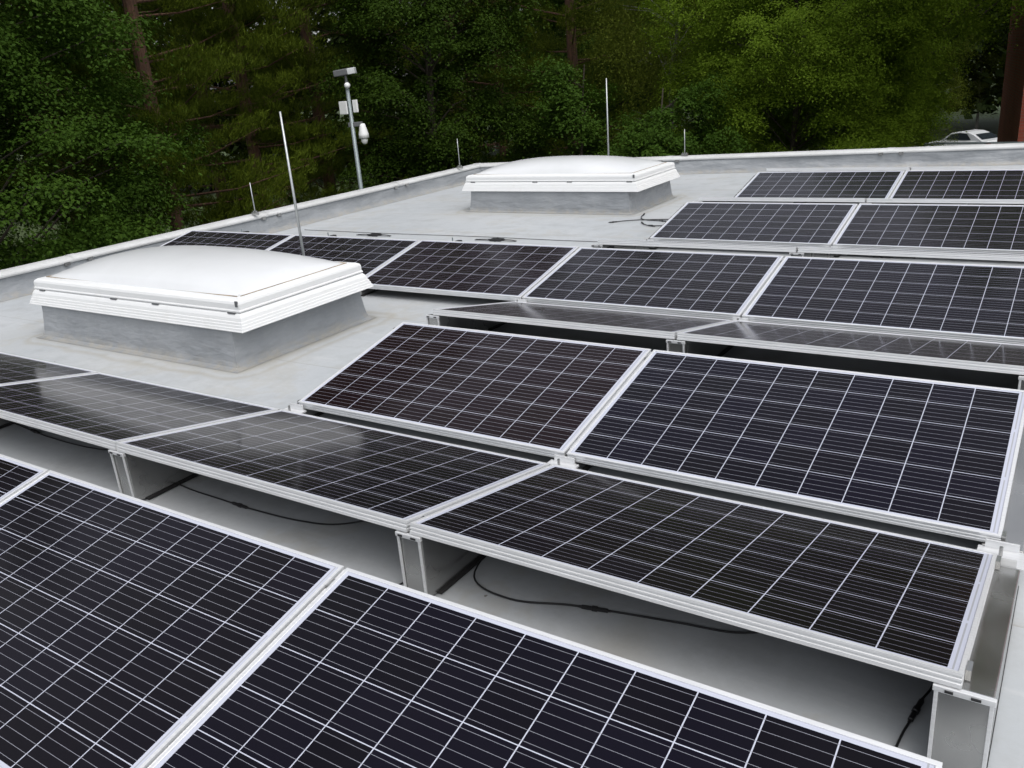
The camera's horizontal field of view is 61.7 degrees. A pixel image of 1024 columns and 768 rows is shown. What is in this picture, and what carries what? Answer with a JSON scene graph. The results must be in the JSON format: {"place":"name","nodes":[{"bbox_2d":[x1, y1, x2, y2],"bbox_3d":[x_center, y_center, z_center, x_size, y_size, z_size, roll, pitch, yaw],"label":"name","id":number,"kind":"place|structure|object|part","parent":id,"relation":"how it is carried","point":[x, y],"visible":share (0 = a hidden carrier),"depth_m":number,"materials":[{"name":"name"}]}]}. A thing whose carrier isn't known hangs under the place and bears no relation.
{"place":"outdoors","nodes":[
{"label":"outdoors","id":0,"kind":"place"},
{"bbox_2d":[84,1,761,110],"label":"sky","id":1,"kind":"structure","parent":0,"point":[275,1],"materials":[{"name":"white"}]},
{"bbox_2d":[0,61,1000,264],"bbox_3d":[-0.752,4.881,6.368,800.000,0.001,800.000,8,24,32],"label":"ground","id":2,"kind":"structure","parent":0,"point":[988,125],"depth_m":65.22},
{"bbox_2d":[0,0,137,264],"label":"maple tree","id":3,"kind":"object","parent":2,"relation":"on","point":[3,122],"visible":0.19,"depth_m":18.32,"materials":[{"name":"green plant"}]},
{"bbox_2d":[0,0,243,244],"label":"pine tree","id":4,"kind":"object","parent":2,"relation":"on","point":[18,143],"visible":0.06,"depth_m":24.31,"materials":[{"name":"green plant"}]},
{"bbox_2d":[0,0,249,269],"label":"maple tree","id":5,"kind":"object","parent":2,"relation":"on","point":[121,194],"visible":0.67,"depth_m":14.41,"materials":[{"name":"green plant"}]},
{"bbox_2d":[0,0,336,258],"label":"pine tree","id":6,"kind":"object","parent":2,"relation":"on","point":[194,69],"visible":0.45,"depth_m":18.83,"materials":[{"name":"green plant"}]},
{"bbox_2d":[75,3,329,200],"bbox_3d":[-10.867,-14.234,26.877,8.384,23.466,8.254,14,27,42],"label":"pine tree","id":7,"kind":"object","parent":2,"relation":"on","point":[265,151],"visible":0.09,"depth_m":28.58,"materials":[{"name":"green plant"}]},
{"bbox_2d":[100,0,433,227],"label":"pine tree","id":8,"kind":"object","parent":2,"relation":"on","point":[275,47],"visible":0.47,"depth_m":21.39,"materials":[{"name":"green plant"}]},
{"bbox_2d":[188,0,448,198],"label":"pine tree","id":9,"kind":"object","parent":2,"relation":"on","point":[274,68],"visible":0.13,"depth_m":24.29,"materials":[{"name":"green plant"}]},
{"bbox_2d":[333,67,368,189],"bbox_3d":[-3.106,-3.173,18.739,0.558,7.038,0.221,-5,20,1],"label":"camera pole","id":10,"kind":"object","parent":2,"relation":"on","point":[352,124],"visible":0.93,"depth_m":17.84,"materials":[{"name":"white metal"}]},
{"bbox_2d":[267,0,484,201],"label":"pine tree","id":11,"kind":"object","parent":2,"relation":"on","point":[321,51],"visible":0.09,"depth_m":25.87,"materials":[{"name":"green plant"}]},
{"bbox_2d":[304,0,570,192],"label":"maple tree","id":12,"kind":"object","parent":2,"relation":"on","point":[439,153],"visible":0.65,"depth_m":21.45,"materials":[{"name":"green plant"}]},
{"bbox_2d":[349,0,555,159],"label":"pine tree","id":13,"kind":"object","parent":2,"relation":"on","point":[478,85],"visible":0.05,"depth_m":32.92,"materials":[{"name":"green plant"}]},
{"bbox_2d":[394,0,601,163],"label":"pine tree","id":14,"kind":"object","parent":2,"relation":"on","point":[515,86],"visible":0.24,"depth_m":29.57,"materials":[{"name":"green plant"}]},
{"bbox_2d":[0,0,1011,208],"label":"wood","id":15,"kind":"object","parent":2,"relation":"on","point":[236,148],"visible":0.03,"depth_m":60.12,"materials":[{"name":"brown plant"}]},
{"bbox_2d":[485,53,639,161],"bbox_3d":[1.746,-5.377,23.628,4.865,7.065,5.396,-5,20,0],"label":"maple","id":16,"kind":"object","parent":2,"relation":"on","point":[569,106],"visible":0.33,"depth_m":22.36,"materials":[{"name":"green plant"}]},
{"bbox_2d":[477,0,678,160],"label":"tree","id":17,"kind":"object","parent":2,"relation":"on","point":[572,56],"visible":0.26,"depth_m":28.49,"materials":[{"name":"green plant"}]},
{"bbox_2d":[467,0,738,155],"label":"tree","id":18,"kind":"object","parent":2,"relation":"on","point":[554,28],"visible":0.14,"depth_m":35.17,"materials":[{"name":"green plant"}]},
{"bbox_2d":[609,71,753,156],"bbox_3d":[3.837,-4.186,20.895,4.857,6.359,4.379,-14,22,-23],"label":"broadleaf tree","id":19,"kind":"object","parent":2,"relation":"on","point":[653,142],"visible":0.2,"depth_m":19.82,"materials":[{"name":"green plant"}]},
{"bbox_2d":[633,0,973,155],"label":"broadleaf tree","id":20,"kind":"object","parent":2,"relation":"on","point":[868,139],"visible":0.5,"depth_m":20.10,"materials":[{"name":"green plant"}]},
{"bbox_2d":[645,0,966,152],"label":"broadleaf tree","id":21,"kind":"object","parent":2,"relation":"on","point":[799,98],"visible":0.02,"depth_m":35.36,"materials":[{"name":"green plant"}]},
{"bbox_2d":[711,0,997,152],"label":"broadleaf tree","id":22,"kind":"object","parent":2,"relation":"on","point":[903,112],"visible":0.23,"depth_m":21.59,"materials":[{"name":"green plant"}]},
{"bbox_2d":[751,0,1023,145],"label":"broadleaf tree","id":23,"kind":"object","parent":2,"relation":"on","point":[960,18],"visible":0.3,"depth_m":21.78,"materials":[{"name":"green plant"}]},
{"bbox_2d":[929,129,997,145],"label":"parked car","id":24,"kind":"object","parent":2,"relation":"on","point":[975,135],"visible":0.17,"depth_m":48.84,"materials":[{"name":"silver metal"}]},
{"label":"side window","id":25,"kind":"part","parent":24,"relation":"part of","materials":[{"name":"black glass"}]},
{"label":"rear window","id":26,"kind":"part","parent":24,"relation":"part of","materials":[{"name":"black glass"}]},
{"bbox_2d":[944,0,1011,128],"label":"birch tree","id":27,"kind":"object","parent":2,"relation":"on","point":[978,83],"visible":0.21,"depth_m":58.12,"materials":[{"name":"green plant"}]},
{"bbox_2d":[0,165,1023,767],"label":"roof deck","id":28,"kind":"structure","parent":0,"point":[854,697],"depth_m":3.72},
{"bbox_2d":[0,418,15,428],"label":"panel mount","id":29,"kind":"object","parent":28,"relation":"on","point":[4,423],"visible":0.06,"depth_m":4.93,"materials":[{"name":"metal"}]},
{"bbox_2d":[0,352,97,384],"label":"solar panel","id":30,"kind":"object","parent":29,"relation":"on","point":[16,369],"visible":0.89,"depth_m":5.45,"materials":[{"name":"glass"}]},
{"bbox_2d":[14,422,108,449],"bbox_3d":[-2.595,0.234,4.838,1.607,0.043,0.234,7,23,29],"label":"cable","id":31,"kind":"object","parent":28,"relation":"on","point":[35,431],"visible":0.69,"depth_m":4.67,"materials":[{"name":"black plastic"}]},
{"bbox_2d":[29,245,376,372],"bbox_3d":[-2.443,-0.727,6.609,2.550,0.610,1.360,8,24,32],"label":"skylight","id":32,"kind":"object","parent":28,"relation":"on","point":[232,309],"visible":1,"depth_m":6.05,"materials":[{"name":"white plastic"}]},
{"bbox_2d":[0,163,480,301],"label":"parapet","id":33,"kind":"structure","parent":28,"relation":"on","point":[17,282],"depth_m":11.10,"materials":[{"name":"white metal"}]},
{"bbox_2d":[249,183,258,214],"bbox_3d":[-3.241,-2.315,10.711,0.100,0.398,0.040,8,24,32],"label":"lightning rod","id":34,"kind":"object","parent":33,"relation":"on","point":[254,212],"visible":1,"depth_m":10.74,"materials":[{"name":"metal"}]},
{"bbox_2d":[457,139,462,168],"bbox_3d":[-0.878,-3.785,14.080,0.100,0.478,0.040,8,24,32],"label":"lightning rod","id":35,"kind":"object","parent":33,"relation":"on","point":[459,167],"visible":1,"depth_m":14.12,"materials":[{"name":"metal"}]},
{"bbox_2d":[108,328,393,499],"bbox_3d":[-1.196,0.083,4.571,0.140,0.275,1.988,8,24,32],"label":"panel mount","id":36,"kind":"object","parent":28,"relation":"on","point":[139,478],"visible":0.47,"depth_m":3.86,"materials":[{"name":"metal"}]},
{"bbox_2d":[0,372,277,449],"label":"solar panel","id":37,"kind":"object","parent":36,"relation":"on","point":[108,411],"visible":0.94,"depth_m":4.47,"materials":[{"name":"glass"}]},
{"bbox_2d":[116,409,549,531],"bbox_3d":[-0.787,0.316,3.706,1.656,0.038,0.938,8,12,32],"label":"solar panel","id":38,"kind":"object","parent":36,"relation":"on","point":[395,480],"visible":0.92,"depth_m":3.57,"materials":[{"name":"glass"}]},
{"bbox_2d":[298,322,650,457],"bbox_3d":[-0.219,-0.025,4.510,1.656,0.038,0.938,8,35,32],"label":"solar panel","id":39,"kind":"object","parent":36,"relation":"on","point":[548,397],"visible":0.98,"depth_m":4.41,"materials":[{"name":"glass"}]},
{"bbox_2d":[177,482,363,524],"bbox_3d":[-1.212,0.428,3.963,1.839,0.053,0.460,14,27,42],"label":"cable","id":40,"kind":"object","parent":28,"relation":"on","point":[240,505],"visible":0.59,"depth_m":3.65,"materials":[{"name":"black plastic"}]},
{"bbox_2d":[279,111,304,255],"bbox_3d":[-1.751,-1.410,6.958,0.320,1.536,0.320,8,24,32],"label":"lightning rod","id":41,"kind":"object","parent":28,"relation":"on","point":[294,197],"visible":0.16,"depth_m":6.89,"materials":[{"name":"metal"}]},
{"bbox_2d":[360,289,379,295],"bbox_3d":[-1.073,-1.034,7.615,0.128,0.275,0.936,8,24,32],"label":"panel mount","id":42,"kind":"object","parent":28,"relation":"on","point":[365,292],"visible":0.06,"depth_m":7.32,"materials":[{"name":"metal"}]},
{"bbox_2d":[358,233,390,236],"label":"cable plugs","id":43,"kind":"object","parent":28,"relation":"on","point":[375,234],"visible":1,"depth_m":10.11,"materials":[{"name":"black plastic"}]},
{"bbox_2d":[304,229,597,241],"bbox_3d":[-0.620,-1.663,9.627,4.900,0.006,0.038,8,24,33],"label":"cable","id":44,"kind":"object","parent":28,"relation":"on","point":[455,235],"visible":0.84,"depth_m":9.54,"materials":[{"name":"black plastic"}]},
{"bbox_2d":[475,237,515,241],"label":"cable plugs","id":45,"kind":"object","parent":28,"relation":"on","point":[498,239],"visible":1,"depth_m":9.16,"materials":[{"name":"black plastic"}]},
{"bbox_2d":[425,251,574,330],"bbox_3d":[0.034,-0.655,6.312,0.140,0.275,1.989,8,24,32],"label":"panel mount","id":46,"kind":"object","parent":28,"relation":"on","point":[465,323],"visible":0.32,"depth_m":5.74,"materials":[{"name":"metal"}]},
{"bbox_2d":[367,240,578,300],"bbox_3d":[-0.383,-0.972,7.147,1.656,0.038,0.938,8,36,32],"label":"solar panel","id":47,"kind":"object","parent":46,"relation":"on","point":[505,271],"visible":0.91,"depth_m":7.06,"materials":[{"name":"glass"}]},
{"bbox_2d":[522,247,783,319],"bbox_3d":[1.011,-0.763,6.251,1.656,0.038,0.938,8,35,32],"label":"solar panel","id":48,"kind":"object","parent":46,"relation":"on","point":[728,286],"visible":0.97,"depth_m":6.17,"materials":[{"name":"glass"}]},
{"bbox_2d":[395,355,648,594],"bbox_3d":[0.197,0.290,3.675,0.140,0.275,1.988,8,24,32],"label":"panel mount","id":49,"kind":"object","parent":28,"relation":"on","point":[430,567],"visible":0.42,"depth_m":2.95,"materials":[{"name":"metal"}]},
{"bbox_2d":[410,464,996,689],"bbox_3d":[0.606,0.523,2.809,1.656,0.038,0.938,8,12,32],"label":"solar panel","id":50,"kind":"object","parent":49,"relation":"on","point":[908,605],"visible":0.99,"depth_m":2.63,"materials":[{"name":"glass"}]},
{"bbox_2d":[567,350,1023,541],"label":"solar panel","id":51,"kind":"object","parent":49,"relation":"on","point":[940,457],"visible":0.99,"depth_m":3.50,"materials":[{"name":"glass"}]},
{"bbox_2d":[462,155,679,214],"bbox_3d":[0.736,-2.636,11.108,2.550,0.610,1.360,8,24,32],"label":"skylight","id":52,"kind":"object","parent":28,"relation":"on","point":[598,184],"visible":1,"depth_m":10.60,"materials":[{"name":"white plastic"}]},
{"bbox_2d":[606,78,608,155],"bbox_3d":[1.343,-3.517,12.081,0.320,1.496,0.320,8,24,32],"label":"lightning rod","id":53,"kind":"object","parent":28,"relation":"on","point":[607,119],"visible":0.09,"depth_m":12.00,"materials":[{"name":"metal"}]},
{"bbox_2d":[473,555,758,633],"bbox_3d":[0.396,0.661,2.887,1.295,0.093,0.461,8,24,32],"label":"cable","id":54,"kind":"object","parent":28,"relation":"on","point":[595,608],"visible":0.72,"depth_m":2.80,"materials":[{"name":"black plastic"}]},
{"bbox_2d":[591,204,684,249],"bbox_3d":[1.264,-1.394,8.053,0.140,0.275,1.988,8,24,32],"label":"panel mount","id":55,"kind":"object","parent":28,"relation":"on","point":[623,246],"visible":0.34,"depth_m":7.69,"materials":[{"name":"metal"}]},
{"bbox_2d":[598,240,811,251],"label":"solar panel","id":56,"kind":"object","parent":55,"relation":"on","point":[756,247],"visible":0.84,"depth_m":6.84,"materials":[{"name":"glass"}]},
{"bbox_2d":[650,202,857,246],"bbox_3d":[2.241,-1.501,7.992,1.656,0.038,0.938,8,35,32],"label":"solar panel","id":57,"kind":"object","parent":55,"relation":"on","point":[807,224],"visible":0.91,"depth_m":7.92,"materials":[{"name":"glass"}]},
{"bbox_2d":[608,219,667,222],"bbox_3d":[1.488,-1.833,9.589,0.815,0.018,0.085,0,20,12],"label":"cable","id":58,"kind":"object","parent":28,"relation":"on","point":[636,220],"visible":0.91,"depth_m":9.64,"materials":[{"name":"black plastic"}]},
{"bbox_2d":[641,213,665,221],"bbox_3d":[1.546,-1.880,9.704,0.173,0.018,0.650,-9,20,-11],"label":"cable","id":59,"kind":"object","parent":28,"relation":"on","point":[654,220],"visible":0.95,"depth_m":9.52,"materials":[{"name":"black plastic"}]},
{"bbox_2d":[692,174,755,201],"bbox_3d":[2.493,-2.132,9.793,0.140,0.275,1.989,8,24,32],"label":"panel mount","id":60,"kind":"object","parent":28,"relation":"on","point":[735,195],"visible":0.07,"depth_m":10.20,"materials":[{"name":"metal"}]},
{"bbox_2d":[666,260,782,356],"bbox_3d":[1.427,-0.449,5.415,0.140,0.275,1.989,8,24,32],"label":"panel mount","id":61,"kind":"object","parent":28,"relation":"on","point":[699,348],"visible":0.2,"depth_m":4.80,"materials":[{"name":"metal"}]},
{"bbox_2d":[433,301,733,338],"bbox_3d":[0.442,-0.423,5.446,1.656,0.038,0.938,8,12,32],"label":"solar panel","id":62,"kind":"object","parent":61,"relation":"on","point":[666,326],"visible":0.91,"depth_m":5.28,"materials":[{"name":"glass"}]},
{"bbox_2d":[742,256,1023,344],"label":"solar panel","id":63,"kind":"object","parent":61,"relation":"on","point":[978,302],"visible":1,"depth_m":5.31,"materials":[{"name":"glass"}]},
{"bbox_2d":[474,143,1023,174],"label":"parapet","id":64,"kind":"structure","parent":28,"relation":"on","point":[978,155],"depth_m":12.18,"materials":[{"name":"white metal"}]},
{"bbox_2d":[681,129,687,155],"bbox_3d":[2.645,-3.699,13.131,0.100,0.398,0.040,8,24,32],"label":"lightning rod","id":65,"kind":"object","parent":64,"relation":"on","point":[684,154],"visible":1,"depth_m":13.16,"materials":[{"name":"metal"}]},
{"bbox_2d":[789,207,856,257],"bbox_3d":[2.657,-1.187,7.156,0.140,0.275,1.988,8,24,32],"label":"panel mount","id":66,"kind":"object","parent":28,"relation":"on","point":[821,255],"visible":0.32,"depth_m":6.65,"materials":[{"name":"metal"}]},
{"bbox_2d":[847,254,915,257],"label":"cable plugs","id":67,"kind":"object","parent":28,"relation":"on","point":[880,256],"visible":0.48,"depth_m":7.07,"materials":[{"name":"black plastic"}]},
{"bbox_2d":[895,683,932,747],"bbox_3d":[1.041,0.841,2.223,0.027,0.101,0.706,12,26,39],"label":"cable","id":68,"kind":"object","parent":28,"relation":"on","point":[916,710],"visible":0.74,"depth_m":2.26,"materials":[{"name":"black plastic"}]},
{"bbox_2d":[927,427,1023,767],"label":"panel mount","id":69,"kind":"object","parent":28,"relation":"on","point":[962,724],"visible":0.63,"depth_m":2.09,"materials":[{"name":"metal"}]},
{"bbox_2d":[1018,375,1023,389],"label":"panel mount","id":70,"kind":"object","parent":28,"relation":"on","point":[1021,382],"visible":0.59,"depth_m":3.76,"materials":[{"name":"metal"}]},
{"bbox_2d":[677,320,1023,374],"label":"solar panel","id":71,"kind":"object","parent":70,"relation":"on","point":[1008,358],"visible":1,"depth_m":4.38,"materials":[{"name":"glass"}]},
{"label":"panel mount","id":72,"kind":"object","parent":28,"relation":"on","visible":0},
{"bbox_2d":[161,230,293,249],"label":"solar panel","id":73,"kind":"object","parent":72,"relation":"on","point":[263,241],"visible":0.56,"depth_m":9.10,"materials":[{"name":"glass"}]},
{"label":"panel mount","id":74,"kind":"object","parent":28,"relation":"on","visible":0},
{"bbox_2d":[268,235,419,275],"bbox_3d":[-1.776,-1.177,8.045,1.656,0.038,0.938,8,36,32],"label":"solar panel","id":75,"kind":"object","parent":74,"relation":"on","point":[370,255],"visible":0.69,"depth_m":8.08,"materials":[{"name":"glass"}]},
{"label":"panel mount","id":76,"kind":"object","parent":28,"relation":"on","visible":0},
{"bbox_2d":[798,247,1023,261],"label":"solar panel","id":77,"kind":"object","parent":76,"relation":"on","point":[933,254],"visible":1,"depth_m":6.01,"materials":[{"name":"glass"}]},
{"bbox_2d":[833,204,1023,253],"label":"solar panel","id":78,"kind":"object","parent":76,"relation":"on","point":[967,228],"visible":0.96,"depth_m":7.12,"materials":[{"name":"glass"}]},
{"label":"panel mount","id":79,"kind":"object","parent":28,"relation":"on","visible":0},
{"bbox_2d":[698,197,866,204],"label":"solar panel","id":80,"kind":"object","parent":79,"relation":"on","point":[787,200],"visible":0.64,"depth_m":8.65,"materials":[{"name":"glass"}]},
{"bbox_2d":[735,171,904,197],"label":"solar panel","id":81,"kind":"object","parent":79,"relation":"on","point":[843,184],"visible":0.76,"depth_m":9.71,"materials":[{"name":"glass"}]},
{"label":"panel mount","id":82,"kind":"object","parent":28,"relation":"on","visible":0},
{"bbox_2d":[866,198,1023,204],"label":"solar panel","id":83,"kind":"object","parent":82,"relation":"on","point":[950,201],"visible":0.65,"depth_m":7.81,"materials":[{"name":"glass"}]},
{"bbox_2d":[890,169,1023,198],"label":"solar panel","id":84,"kind":"object","parent":82,"relation":"on","point":[965,184],"visible":0.78,"depth_m":8.96,"materials":[{"name":"glass"}]},
{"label":"panel mount","id":85,"kind":"object","parent":28,"relation":"on","visible":0},
{"bbox_2d":[766,167,910,171],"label":"solar panel","id":86,"kind":"object","parent":85,"relation":"on","point":[840,169],"visible":0.27,"depth_m":10.28,"materials":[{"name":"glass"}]},
{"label":"panel mount","id":87,"kind":"object","parent":28,"relation":"on","visible":0},
{"bbox_2d":[911,166,1023,169],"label":"solar panel","id":88,"kind":"object","parent":87,"relation":"on","point":[968,168],"visible":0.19,"depth_m":9.52,"materials":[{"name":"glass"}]},
{"bbox_2d":[556,0,776,155],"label":"tree","id":89,"kind":"object","parent":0,"point":[627,44],"visible":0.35,"depth_m":24.42,"materials":[{"name":"green plant"}]},
{"bbox_2d":[884,5,983,145],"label":"birch tree","id":90,"kind":"object","parent":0,"point":[954,102],"visible":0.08,"depth_m":42.09,"materials":[{"name":"green plant"}]},
{"bbox_2d":[924,142,1023,145],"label":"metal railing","id":91,"kind":"object","parent":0,"point":[970,143],"visible":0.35,"depth_m":21.29,"materials":[{"name":"grey metal"}]},
{"bbox_2d":[997,0,1023,141],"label":"brick building","id":92,"kind":"structure","parent":0,"point":[1011,124],"depth_m":23.74,"materials":[{"name":"brick"}]},
{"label":"panel mount","id":93,"kind":"object","parent":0,"visible":0},
{"bbox_2d":[0,454,48,501],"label":"solar panel","id":94,"kind":"object","parent":93,"relation":"on","point":[16,475],"visible":0.6,"depth_m":3.55,"materials":[{"name":"glass"}]},
{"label":"panel mount","id":95,"kind":"object","parent":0,"visible":0},
{"bbox_2d":[0,470,344,767],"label":"solar panel","id":96,"kind":"object","parent":95,"relation":"on","point":[136,633],"visible":0.91,"depth_m":2.61,"materials":[{"name":"glass"}]},
{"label":"panel mount","id":97,"kind":"object","parent":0,"visible":0},
{"bbox_2d":[149,568,942,767],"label":"solar panel","id":98,"kind":"object","parent":97,"relation":"on","point":[349,668],"visible":1,"depth_m":2.10,"materials":[{"name":"glass"}]}
]}

